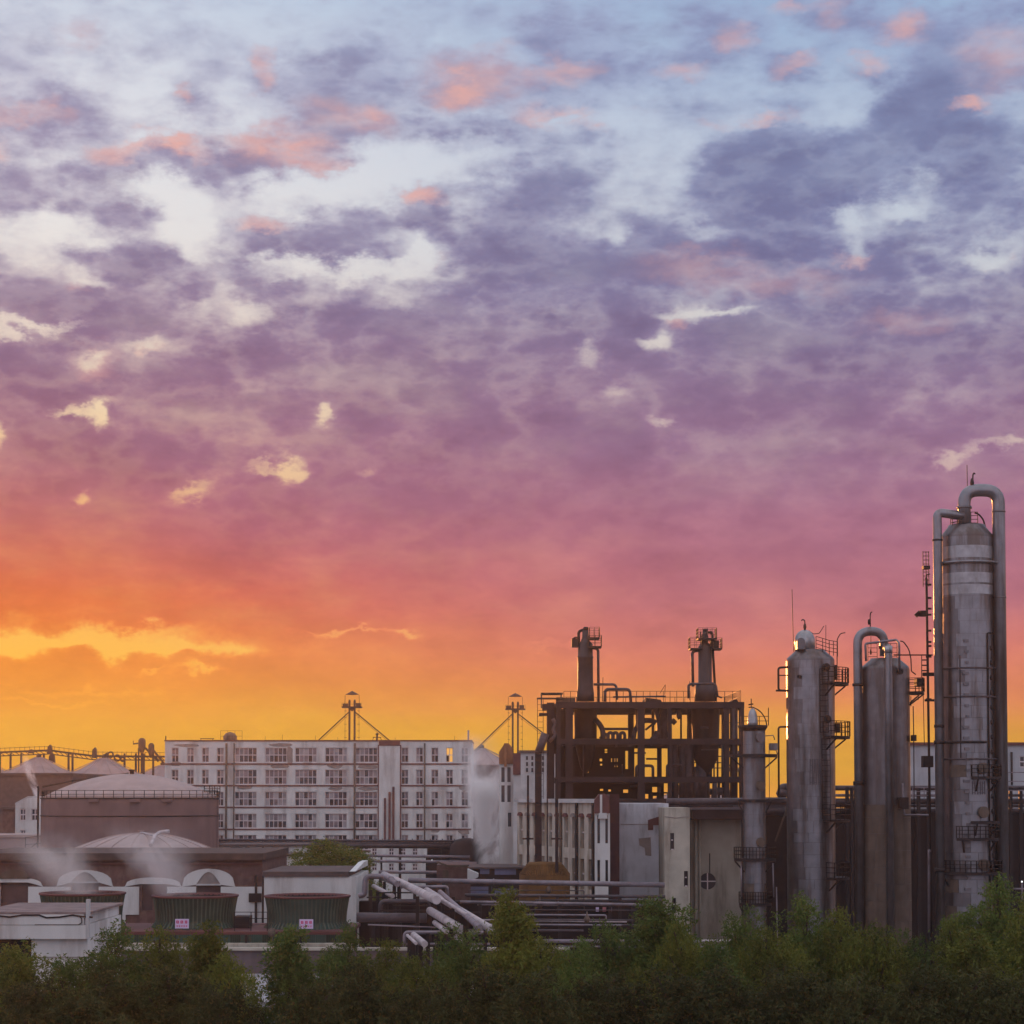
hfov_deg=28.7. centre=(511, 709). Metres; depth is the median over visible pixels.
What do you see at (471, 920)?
pipeline
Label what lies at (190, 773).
window
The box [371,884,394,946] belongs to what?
pipeline
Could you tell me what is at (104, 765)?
silo
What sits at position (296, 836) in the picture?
window
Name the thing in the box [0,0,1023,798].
sky
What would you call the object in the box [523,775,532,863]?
stanchion
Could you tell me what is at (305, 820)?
window
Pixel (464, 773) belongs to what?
window
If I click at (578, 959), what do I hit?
tree
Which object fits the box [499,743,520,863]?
gable bay
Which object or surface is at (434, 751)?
window
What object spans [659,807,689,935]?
stair tower
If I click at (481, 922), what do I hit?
pipeline
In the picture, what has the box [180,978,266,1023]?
tree
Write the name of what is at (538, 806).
stanchion
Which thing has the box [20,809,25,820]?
window
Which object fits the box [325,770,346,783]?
window
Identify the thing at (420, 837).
window
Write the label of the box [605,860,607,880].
window
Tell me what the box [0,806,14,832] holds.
shed
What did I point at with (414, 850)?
window
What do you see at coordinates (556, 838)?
stanchion
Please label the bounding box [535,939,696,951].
pipeline
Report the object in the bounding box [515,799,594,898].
mill building
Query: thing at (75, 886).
window
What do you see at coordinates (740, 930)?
tree
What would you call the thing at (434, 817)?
window
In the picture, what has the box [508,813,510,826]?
window
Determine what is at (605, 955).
tree
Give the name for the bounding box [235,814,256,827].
window
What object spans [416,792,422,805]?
window
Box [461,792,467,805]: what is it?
window
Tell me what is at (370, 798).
window
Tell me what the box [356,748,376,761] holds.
window
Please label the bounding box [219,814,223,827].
window
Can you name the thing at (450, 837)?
window
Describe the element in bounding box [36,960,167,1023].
tree
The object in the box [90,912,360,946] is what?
cooling basin
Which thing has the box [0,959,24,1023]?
tree
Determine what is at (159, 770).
silo
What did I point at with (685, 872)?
window
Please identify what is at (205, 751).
window
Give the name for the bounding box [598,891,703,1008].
tree
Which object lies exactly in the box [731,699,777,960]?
column
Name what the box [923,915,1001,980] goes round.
tree
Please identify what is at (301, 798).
window
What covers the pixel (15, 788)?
shed
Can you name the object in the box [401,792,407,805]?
window
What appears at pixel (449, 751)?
window
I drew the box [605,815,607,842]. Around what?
window
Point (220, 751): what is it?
window
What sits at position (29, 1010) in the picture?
tree
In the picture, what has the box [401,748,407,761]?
window
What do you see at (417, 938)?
pipeline
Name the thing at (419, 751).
window
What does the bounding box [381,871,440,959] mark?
pipeline
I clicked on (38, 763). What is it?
silo
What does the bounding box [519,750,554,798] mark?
building
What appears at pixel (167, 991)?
tree
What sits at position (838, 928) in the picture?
tree
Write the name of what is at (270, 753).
window
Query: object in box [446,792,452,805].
window
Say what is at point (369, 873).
tree
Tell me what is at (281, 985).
tree
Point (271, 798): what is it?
window
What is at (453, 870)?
brown store
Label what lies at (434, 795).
window
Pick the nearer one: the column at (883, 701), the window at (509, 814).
the column at (883, 701)
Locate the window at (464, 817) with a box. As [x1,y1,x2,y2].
[461,814,467,827]
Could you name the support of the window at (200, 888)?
in the arched building at (139, 876)
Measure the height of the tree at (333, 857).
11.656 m
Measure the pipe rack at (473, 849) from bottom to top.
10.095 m
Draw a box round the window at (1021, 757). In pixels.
[1020,756,1023,766]
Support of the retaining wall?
on the ground
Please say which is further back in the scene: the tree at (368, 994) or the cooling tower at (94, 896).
the cooling tower at (94, 896)
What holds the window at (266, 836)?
in the factory building at (377, 789)
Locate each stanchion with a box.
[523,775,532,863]
[535,752,541,861]
[547,797,547,861]
[551,779,561,872]
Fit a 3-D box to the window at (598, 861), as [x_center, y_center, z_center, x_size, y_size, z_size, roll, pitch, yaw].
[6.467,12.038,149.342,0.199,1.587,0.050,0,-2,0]
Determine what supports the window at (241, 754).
in the factory building at (377, 789)
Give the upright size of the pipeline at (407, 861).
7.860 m
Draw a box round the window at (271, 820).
[265,814,286,827]
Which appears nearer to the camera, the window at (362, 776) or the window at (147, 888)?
the window at (147, 888)
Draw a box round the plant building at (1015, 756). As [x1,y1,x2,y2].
[910,742,1023,797]
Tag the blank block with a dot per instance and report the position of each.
(638, 842)
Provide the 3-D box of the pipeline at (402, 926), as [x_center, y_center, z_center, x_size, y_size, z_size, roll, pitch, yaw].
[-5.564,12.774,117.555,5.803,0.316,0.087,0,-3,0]
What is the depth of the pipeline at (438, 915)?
113.20 m
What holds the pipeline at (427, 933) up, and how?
on the ground
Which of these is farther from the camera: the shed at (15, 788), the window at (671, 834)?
the shed at (15, 788)
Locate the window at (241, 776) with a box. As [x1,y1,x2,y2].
[235,770,256,783]
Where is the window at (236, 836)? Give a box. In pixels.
[235,835,255,838]
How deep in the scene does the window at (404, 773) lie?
330.06 m
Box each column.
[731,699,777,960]
[776,595,850,968]
[852,612,928,961]
[932,472,1009,966]
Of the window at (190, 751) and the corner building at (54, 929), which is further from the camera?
the window at (190, 751)
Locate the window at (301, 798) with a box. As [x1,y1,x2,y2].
[295,792,316,805]
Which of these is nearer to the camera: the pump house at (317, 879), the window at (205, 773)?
the pump house at (317, 879)
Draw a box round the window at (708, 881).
[701,873,715,889]
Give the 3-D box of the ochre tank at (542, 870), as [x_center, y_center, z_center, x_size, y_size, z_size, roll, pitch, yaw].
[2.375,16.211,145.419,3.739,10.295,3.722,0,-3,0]
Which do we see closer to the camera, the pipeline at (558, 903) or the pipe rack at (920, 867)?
the pipeline at (558, 903)
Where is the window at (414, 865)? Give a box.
[412,863,417,870]
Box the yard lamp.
[1014,881,1023,914]
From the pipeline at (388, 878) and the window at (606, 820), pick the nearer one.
the pipeline at (388, 878)
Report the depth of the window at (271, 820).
329.74 m
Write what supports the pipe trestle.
on the ground
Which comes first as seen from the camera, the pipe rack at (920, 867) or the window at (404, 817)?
the pipe rack at (920, 867)
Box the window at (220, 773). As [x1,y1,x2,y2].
[217,770,223,783]
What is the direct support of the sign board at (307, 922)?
attached to the cooling basin
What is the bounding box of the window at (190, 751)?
[187,748,193,761]
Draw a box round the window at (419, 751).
[416,748,422,761]
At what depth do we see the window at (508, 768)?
228.07 m
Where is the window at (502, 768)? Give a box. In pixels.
[501,767,504,781]
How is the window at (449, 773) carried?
in the factory building at (377, 789)
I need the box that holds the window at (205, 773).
[202,770,208,783]
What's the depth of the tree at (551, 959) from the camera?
76.31 m
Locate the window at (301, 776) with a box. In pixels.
[295,770,316,783]
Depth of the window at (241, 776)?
330.06 m
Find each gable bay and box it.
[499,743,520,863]
[594,794,619,898]
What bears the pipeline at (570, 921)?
on the pipe trestle
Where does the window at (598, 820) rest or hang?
in the gable bay at (606, 812)
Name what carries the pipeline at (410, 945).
on the ground
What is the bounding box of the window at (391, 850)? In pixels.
[389,848,393,853]
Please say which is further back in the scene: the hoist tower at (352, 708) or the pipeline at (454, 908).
the hoist tower at (352, 708)
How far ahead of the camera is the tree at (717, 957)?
73.53 m
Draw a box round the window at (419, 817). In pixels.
[416,814,422,827]
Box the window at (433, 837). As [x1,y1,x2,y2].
[431,835,437,839]
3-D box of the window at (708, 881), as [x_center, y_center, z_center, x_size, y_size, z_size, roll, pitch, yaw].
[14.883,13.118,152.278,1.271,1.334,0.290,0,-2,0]
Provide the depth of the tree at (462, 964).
75.31 m
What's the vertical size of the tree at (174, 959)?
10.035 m
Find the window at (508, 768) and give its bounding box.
[507,767,510,781]
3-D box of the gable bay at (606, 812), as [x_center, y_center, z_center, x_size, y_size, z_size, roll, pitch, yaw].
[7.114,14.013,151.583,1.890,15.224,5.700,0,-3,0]
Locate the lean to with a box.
[0,833,40,848]
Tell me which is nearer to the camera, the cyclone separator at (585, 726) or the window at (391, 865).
the cyclone separator at (585, 726)
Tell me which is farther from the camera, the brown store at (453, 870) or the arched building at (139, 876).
the brown store at (453, 870)
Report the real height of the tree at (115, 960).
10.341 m
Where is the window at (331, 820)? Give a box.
[325,814,346,827]
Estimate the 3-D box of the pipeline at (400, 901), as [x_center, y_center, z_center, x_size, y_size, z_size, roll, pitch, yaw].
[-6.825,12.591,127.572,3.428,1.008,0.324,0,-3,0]
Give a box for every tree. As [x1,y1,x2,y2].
[0,937,67,1019]
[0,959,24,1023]
[0,972,96,1023]
[26,953,114,1021]
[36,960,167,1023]
[41,918,164,1012]
[109,960,224,1023]
[116,923,201,1009]
[171,919,256,1022]
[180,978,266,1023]
[195,948,268,1022]
[247,920,341,1023]
[287,836,388,899]
[291,955,410,1023]
[314,919,372,1010]
[339,936,444,1005]
[341,855,396,899]
[420,921,490,1003]
[466,885,548,1019]
[532,936,627,1016]
[533,932,594,993]
[563,917,646,993]
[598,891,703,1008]
[620,915,725,1010]
[668,937,752,1014]
[692,903,765,989]
[730,922,825,1023]
[770,890,858,990]
[788,905,880,1004]
[827,918,923,1020]
[867,927,952,996]
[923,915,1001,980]
[928,871,1023,988]
[936,927,1011,1017]
[968,892,1023,989]
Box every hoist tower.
[318,691,388,739]
[475,693,541,752]
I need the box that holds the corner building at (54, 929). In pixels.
[0,899,123,989]
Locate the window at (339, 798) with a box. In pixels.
[325,792,346,805]
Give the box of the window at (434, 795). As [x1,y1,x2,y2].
[431,792,437,805]
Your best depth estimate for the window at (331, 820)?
329.74 m
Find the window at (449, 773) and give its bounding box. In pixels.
[446,770,452,783]
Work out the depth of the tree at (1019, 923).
77.40 m
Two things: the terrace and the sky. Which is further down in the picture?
the terrace
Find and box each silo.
[3,754,72,772]
[68,754,140,774]
[142,762,164,776]
[473,745,498,863]
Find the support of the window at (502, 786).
in the gable bay at (509, 776)
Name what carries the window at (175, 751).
in the factory building at (377, 789)
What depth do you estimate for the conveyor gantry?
423.71 m
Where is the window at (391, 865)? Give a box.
[389,863,393,869]
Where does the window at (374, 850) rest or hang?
in the annex
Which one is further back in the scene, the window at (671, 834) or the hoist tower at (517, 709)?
the hoist tower at (517, 709)
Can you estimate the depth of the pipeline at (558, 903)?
133.46 m
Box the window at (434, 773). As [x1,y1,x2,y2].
[431,770,437,783]
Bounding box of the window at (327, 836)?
[325,835,346,849]
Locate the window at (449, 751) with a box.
[446,748,452,761]
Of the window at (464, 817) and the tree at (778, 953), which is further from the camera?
the window at (464, 817)
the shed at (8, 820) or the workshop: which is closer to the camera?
the workshop
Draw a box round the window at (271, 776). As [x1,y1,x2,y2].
[265,770,286,783]
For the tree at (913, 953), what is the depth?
76.39 m
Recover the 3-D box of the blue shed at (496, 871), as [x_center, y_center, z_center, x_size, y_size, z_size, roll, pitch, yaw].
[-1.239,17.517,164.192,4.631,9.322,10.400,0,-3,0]
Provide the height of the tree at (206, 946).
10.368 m
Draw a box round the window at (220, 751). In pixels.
[217,748,223,761]
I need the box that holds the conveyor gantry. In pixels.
[0,738,164,774]
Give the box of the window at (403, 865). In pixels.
[401,863,405,870]
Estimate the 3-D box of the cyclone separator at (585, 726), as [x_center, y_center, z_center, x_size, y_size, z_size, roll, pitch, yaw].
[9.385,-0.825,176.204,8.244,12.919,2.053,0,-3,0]
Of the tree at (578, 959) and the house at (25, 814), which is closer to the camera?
the tree at (578, 959)
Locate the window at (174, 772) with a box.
[172,770,177,780]
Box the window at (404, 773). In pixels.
[401,770,407,783]
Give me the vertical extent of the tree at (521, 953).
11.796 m
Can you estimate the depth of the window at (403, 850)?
261.55 m
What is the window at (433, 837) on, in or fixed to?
in the factory building at (377, 789)
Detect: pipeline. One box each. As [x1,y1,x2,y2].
[347,859,468,862]
[350,854,469,887]
[356,912,426,946]
[358,874,399,898]
[368,924,447,927]
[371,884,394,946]
[378,899,430,912]
[379,870,436,884]
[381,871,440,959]
[381,879,401,939]
[403,931,502,969]
[406,934,417,980]
[408,878,664,953]
[410,932,427,972]
[418,885,449,896]
[418,943,489,944]
[424,887,492,990]
[425,889,466,961]
[426,907,462,956]
[432,920,448,962]
[438,890,482,1001]
[460,900,655,953]
[467,894,664,964]
[483,919,626,922]
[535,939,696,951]
[536,946,732,947]
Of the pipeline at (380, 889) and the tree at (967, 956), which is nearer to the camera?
the tree at (967, 956)
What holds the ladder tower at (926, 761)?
on the ground
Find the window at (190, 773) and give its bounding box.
[187,770,193,783]
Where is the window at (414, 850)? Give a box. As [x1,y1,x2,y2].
[412,848,417,854]
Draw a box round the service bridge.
[666,783,786,944]
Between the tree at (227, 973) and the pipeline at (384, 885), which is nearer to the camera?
the tree at (227, 973)
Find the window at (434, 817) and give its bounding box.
[431,814,437,827]
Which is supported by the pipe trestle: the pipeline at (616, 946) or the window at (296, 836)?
the pipeline at (616, 946)
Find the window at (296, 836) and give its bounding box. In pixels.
[295,835,315,841]
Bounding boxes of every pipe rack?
[219,838,483,898]
[786,772,1023,967]
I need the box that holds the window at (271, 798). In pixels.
[265,792,286,805]
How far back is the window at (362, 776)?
330.06 m
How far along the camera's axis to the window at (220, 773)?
330.06 m
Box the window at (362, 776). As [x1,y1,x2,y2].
[356,770,376,783]
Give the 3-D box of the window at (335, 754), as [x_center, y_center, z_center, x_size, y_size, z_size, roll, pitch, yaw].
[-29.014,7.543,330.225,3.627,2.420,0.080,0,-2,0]
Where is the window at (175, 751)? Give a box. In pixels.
[172,748,178,761]
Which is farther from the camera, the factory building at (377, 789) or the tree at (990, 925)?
the factory building at (377, 789)
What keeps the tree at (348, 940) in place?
on the ground
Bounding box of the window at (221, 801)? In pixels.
[218,792,223,805]
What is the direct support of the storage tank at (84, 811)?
on the ground
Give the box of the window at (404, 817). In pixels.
[401,814,407,827]
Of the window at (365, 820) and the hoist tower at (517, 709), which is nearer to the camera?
the window at (365, 820)
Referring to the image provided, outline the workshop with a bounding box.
[219,843,311,865]
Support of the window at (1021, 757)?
in the plant building at (1015, 756)
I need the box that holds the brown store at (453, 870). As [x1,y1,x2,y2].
[437,861,477,899]
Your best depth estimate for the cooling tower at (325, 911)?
128.44 m
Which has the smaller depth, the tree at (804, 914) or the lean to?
the tree at (804, 914)
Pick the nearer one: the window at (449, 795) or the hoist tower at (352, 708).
the window at (449, 795)
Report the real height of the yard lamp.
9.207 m
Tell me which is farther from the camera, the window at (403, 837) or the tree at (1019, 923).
the window at (403, 837)
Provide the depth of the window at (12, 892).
145.86 m
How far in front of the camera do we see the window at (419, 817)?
329.74 m
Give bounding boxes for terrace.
[242,974,934,1022]
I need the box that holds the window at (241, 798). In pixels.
[235,792,256,805]
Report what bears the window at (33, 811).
in the house at (25, 814)
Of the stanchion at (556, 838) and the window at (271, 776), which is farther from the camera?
the window at (271, 776)
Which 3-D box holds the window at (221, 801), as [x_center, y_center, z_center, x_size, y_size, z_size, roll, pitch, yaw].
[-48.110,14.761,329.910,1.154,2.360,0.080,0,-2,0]
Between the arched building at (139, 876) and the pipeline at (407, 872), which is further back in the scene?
the pipeline at (407, 872)
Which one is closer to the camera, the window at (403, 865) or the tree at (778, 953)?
the tree at (778, 953)
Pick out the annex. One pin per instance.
(407, 866)
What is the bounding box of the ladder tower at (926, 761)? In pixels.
[893,551,933,970]
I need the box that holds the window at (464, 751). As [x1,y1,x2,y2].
[461,748,467,761]
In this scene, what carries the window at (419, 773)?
in the factory building at (377, 789)
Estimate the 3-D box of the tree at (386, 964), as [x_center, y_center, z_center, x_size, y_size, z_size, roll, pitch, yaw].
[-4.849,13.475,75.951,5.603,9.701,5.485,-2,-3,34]
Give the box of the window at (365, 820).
[355,814,376,827]
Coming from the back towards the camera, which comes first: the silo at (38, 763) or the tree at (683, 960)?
the silo at (38, 763)
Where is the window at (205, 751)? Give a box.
[202,748,208,761]
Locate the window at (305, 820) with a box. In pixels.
[295,814,316,827]
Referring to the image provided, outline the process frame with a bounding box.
[535,681,743,939]
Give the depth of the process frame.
173.18 m
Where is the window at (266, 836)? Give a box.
[265,835,285,838]
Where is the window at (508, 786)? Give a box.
[507,785,510,801]
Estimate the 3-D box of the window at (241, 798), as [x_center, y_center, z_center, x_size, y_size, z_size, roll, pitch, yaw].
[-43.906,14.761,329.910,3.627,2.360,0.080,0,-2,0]
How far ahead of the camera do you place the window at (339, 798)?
329.90 m
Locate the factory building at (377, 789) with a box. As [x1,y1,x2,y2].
[164,730,473,883]
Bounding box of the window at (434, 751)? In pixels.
[431,748,437,761]
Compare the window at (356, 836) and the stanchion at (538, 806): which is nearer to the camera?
the stanchion at (538, 806)
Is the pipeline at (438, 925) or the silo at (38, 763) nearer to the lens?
the pipeline at (438, 925)
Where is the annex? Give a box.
[371,848,426,898]
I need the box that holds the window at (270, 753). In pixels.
[265,748,286,761]
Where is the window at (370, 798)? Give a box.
[356,792,376,805]
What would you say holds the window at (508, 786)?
in the gable bay at (509, 776)
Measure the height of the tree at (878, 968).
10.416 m
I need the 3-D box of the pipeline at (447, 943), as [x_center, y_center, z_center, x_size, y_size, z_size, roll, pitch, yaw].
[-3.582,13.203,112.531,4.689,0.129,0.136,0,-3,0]
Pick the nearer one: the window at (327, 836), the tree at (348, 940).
the tree at (348, 940)
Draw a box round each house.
[15,791,45,832]
[249,860,367,945]
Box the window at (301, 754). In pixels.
[295,748,316,761]
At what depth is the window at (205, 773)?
330.06 m
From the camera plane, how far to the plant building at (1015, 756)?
234.92 m
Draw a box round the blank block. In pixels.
[619,803,668,899]
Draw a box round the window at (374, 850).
[372,848,376,853]
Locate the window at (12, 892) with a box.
[2,882,28,905]
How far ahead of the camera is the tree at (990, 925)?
80.42 m
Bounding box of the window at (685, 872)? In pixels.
[684,871,687,886]
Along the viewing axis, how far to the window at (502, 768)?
228.07 m
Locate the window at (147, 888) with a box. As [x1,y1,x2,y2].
[143,884,152,909]
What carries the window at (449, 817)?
in the factory building at (377, 789)
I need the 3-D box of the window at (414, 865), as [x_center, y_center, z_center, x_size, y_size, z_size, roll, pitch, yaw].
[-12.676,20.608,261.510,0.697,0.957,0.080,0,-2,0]
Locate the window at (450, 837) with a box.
[446,835,452,839]
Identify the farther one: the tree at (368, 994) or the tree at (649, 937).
the tree at (649, 937)
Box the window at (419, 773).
[416,770,422,783]
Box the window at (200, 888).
[197,885,220,892]
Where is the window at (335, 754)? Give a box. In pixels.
[325,748,346,761]
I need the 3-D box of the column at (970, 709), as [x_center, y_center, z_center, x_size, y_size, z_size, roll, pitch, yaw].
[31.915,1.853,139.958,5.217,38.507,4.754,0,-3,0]
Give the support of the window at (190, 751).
in the factory building at (377, 789)
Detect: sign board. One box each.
[175,919,188,927]
[299,919,312,928]
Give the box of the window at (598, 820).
[597,815,599,842]
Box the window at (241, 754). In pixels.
[235,748,256,761]
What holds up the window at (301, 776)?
in the factory building at (377, 789)
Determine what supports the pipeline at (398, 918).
on the ground
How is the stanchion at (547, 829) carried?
on the ground
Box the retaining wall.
[121,947,567,984]
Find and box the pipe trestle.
[359,881,661,966]
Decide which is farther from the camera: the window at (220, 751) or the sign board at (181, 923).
the window at (220, 751)
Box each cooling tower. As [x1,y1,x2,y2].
[39,890,125,925]
[151,893,238,929]
[264,893,350,929]
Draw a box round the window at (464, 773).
[461,770,467,783]
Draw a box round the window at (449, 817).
[446,814,452,827]
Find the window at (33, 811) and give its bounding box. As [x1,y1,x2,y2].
[31,809,36,820]
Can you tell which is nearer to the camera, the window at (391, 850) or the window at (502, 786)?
the window at (502, 786)
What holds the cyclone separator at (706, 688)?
on the process frame
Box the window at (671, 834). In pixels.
[670,833,673,849]
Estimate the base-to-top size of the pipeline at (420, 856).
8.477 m
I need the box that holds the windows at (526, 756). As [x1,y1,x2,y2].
[526,756,543,771]
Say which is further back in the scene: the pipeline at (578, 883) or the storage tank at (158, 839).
the storage tank at (158, 839)
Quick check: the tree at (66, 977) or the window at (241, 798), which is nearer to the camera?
the tree at (66, 977)
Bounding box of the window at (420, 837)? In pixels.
[416,835,422,839]
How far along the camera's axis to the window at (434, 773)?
330.06 m
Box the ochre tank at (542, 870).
[519,861,569,899]
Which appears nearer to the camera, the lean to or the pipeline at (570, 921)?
the pipeline at (570, 921)
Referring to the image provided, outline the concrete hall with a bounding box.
[679,805,742,962]
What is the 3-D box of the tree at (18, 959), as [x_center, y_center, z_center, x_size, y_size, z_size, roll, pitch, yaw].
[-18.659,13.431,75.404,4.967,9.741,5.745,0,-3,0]
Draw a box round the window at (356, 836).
[355,835,376,849]
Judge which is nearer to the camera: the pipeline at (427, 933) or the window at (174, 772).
the pipeline at (427, 933)
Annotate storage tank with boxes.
[37,769,219,847]
[75,829,210,847]
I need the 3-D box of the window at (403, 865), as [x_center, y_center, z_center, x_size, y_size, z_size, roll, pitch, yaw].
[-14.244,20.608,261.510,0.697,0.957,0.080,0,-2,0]
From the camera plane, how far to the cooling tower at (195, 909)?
128.42 m
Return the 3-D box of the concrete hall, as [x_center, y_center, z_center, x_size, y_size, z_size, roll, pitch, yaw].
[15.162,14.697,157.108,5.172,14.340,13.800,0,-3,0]
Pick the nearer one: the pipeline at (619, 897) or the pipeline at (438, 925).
the pipeline at (438, 925)
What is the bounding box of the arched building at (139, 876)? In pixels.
[0,848,288,922]
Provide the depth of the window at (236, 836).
329.66 m
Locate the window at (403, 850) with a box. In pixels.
[401,848,405,854]
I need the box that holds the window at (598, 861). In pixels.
[597,860,599,880]
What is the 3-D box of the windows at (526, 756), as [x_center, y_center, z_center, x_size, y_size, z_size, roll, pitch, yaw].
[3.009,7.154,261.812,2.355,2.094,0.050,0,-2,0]
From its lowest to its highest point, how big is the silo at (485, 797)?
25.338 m
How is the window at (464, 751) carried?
in the factory building at (377, 789)
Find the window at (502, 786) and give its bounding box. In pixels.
[501,785,504,801]
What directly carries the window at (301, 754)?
in the factory building at (377, 789)
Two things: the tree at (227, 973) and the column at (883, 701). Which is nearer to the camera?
the tree at (227, 973)
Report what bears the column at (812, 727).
on the ground
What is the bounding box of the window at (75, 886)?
[72,883,98,889]
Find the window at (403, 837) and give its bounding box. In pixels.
[401,835,407,839]
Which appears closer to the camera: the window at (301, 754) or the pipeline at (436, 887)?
the pipeline at (436, 887)
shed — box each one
[0,773,105,832]
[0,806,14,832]
[467,864,524,899]
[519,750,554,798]
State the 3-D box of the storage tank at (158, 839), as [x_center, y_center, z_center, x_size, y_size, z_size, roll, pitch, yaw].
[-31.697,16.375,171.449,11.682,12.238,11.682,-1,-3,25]

